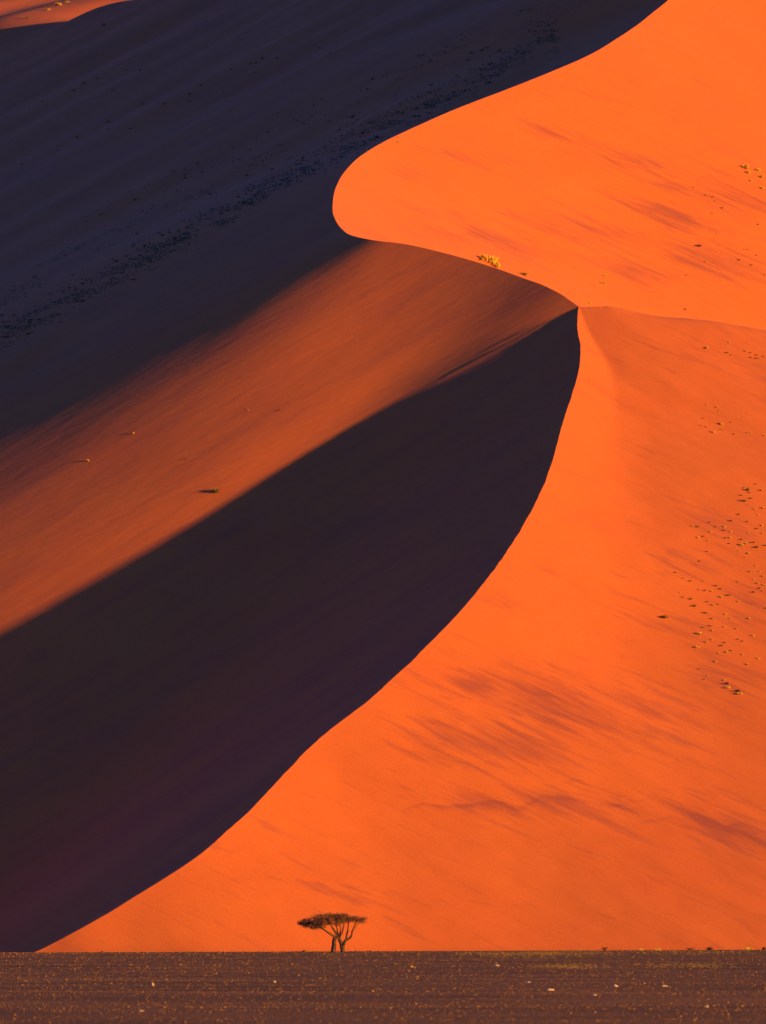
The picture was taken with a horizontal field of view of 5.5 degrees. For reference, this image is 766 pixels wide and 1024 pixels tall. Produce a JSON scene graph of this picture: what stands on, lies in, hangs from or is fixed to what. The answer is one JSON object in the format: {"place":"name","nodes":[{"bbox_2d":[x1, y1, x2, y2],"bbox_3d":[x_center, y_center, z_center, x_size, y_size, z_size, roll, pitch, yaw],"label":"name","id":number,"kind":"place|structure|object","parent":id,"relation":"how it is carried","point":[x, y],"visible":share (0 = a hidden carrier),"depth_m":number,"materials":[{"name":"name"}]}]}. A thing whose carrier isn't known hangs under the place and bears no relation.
{"place":"outdoors","nodes":[
{"label":"outdoors","id":0,"kind":"place"},
{"bbox_2d":[0,0,536,290],"bbox_3d":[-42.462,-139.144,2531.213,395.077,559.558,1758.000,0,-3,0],"label":"dune","id":1,"kind":"structure","parent":0,"point":[176,52],"depth_m":2500.87,"materials":[{"name":"orange sand"}]},
{"bbox_2d":[0,3,559,348],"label":"ground cover","id":2,"kind":"object","parent":1,"relation":"on","point":[253,195],"visible":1,"depth_m":2172.55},
{"bbox_2d":[481,255,498,263],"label":"grass tuft","id":3,"kind":"object","parent":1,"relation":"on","point":[490,260],"visible":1,"depth_m":2099.92,"materials":[{"name":"yellow plant"}]},
{"bbox_2d":[493,262,500,267],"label":"grass tuft","id":4,"kind":"object","parent":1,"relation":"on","point":[497,265],"visible":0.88,"depth_m":2098.51,"materials":[{"name":"yellow plant"}]},
{"bbox_2d":[0,0,765,952],"bbox_3d":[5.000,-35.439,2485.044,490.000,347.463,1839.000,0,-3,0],"label":"sand dune","id":5,"kind":"structure","parent":0,"point":[388,642],"depth_m":1849.25,"materials":[{"name":"orange sand"}]},
{"bbox_2d":[0,949,765,1023],"bbox_3d":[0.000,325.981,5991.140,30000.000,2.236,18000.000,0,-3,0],"label":"gravel plain","id":6,"kind":"structure","parent":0,"point":[323,991],"depth_m":293.82,"materials":[{"name":"brown gravel"}]},
{"bbox_2d":[297,911,367,951],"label":"acacia tree","id":7,"kind":"object","parent":6,"relation":"on","point":[316,923],"visible":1,"depth_m":1083.05,"materials":[{"name":"brown plant"}]},
{"bbox_2d":[452,950,750,970],"bbox_3d":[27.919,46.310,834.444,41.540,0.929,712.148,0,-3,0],"label":"dry grass","id":8,"kind":"structure","parent":0,"point":[564,966],"depth_m":855.25,"materials":[{"name":"brown plant"}]}
]}

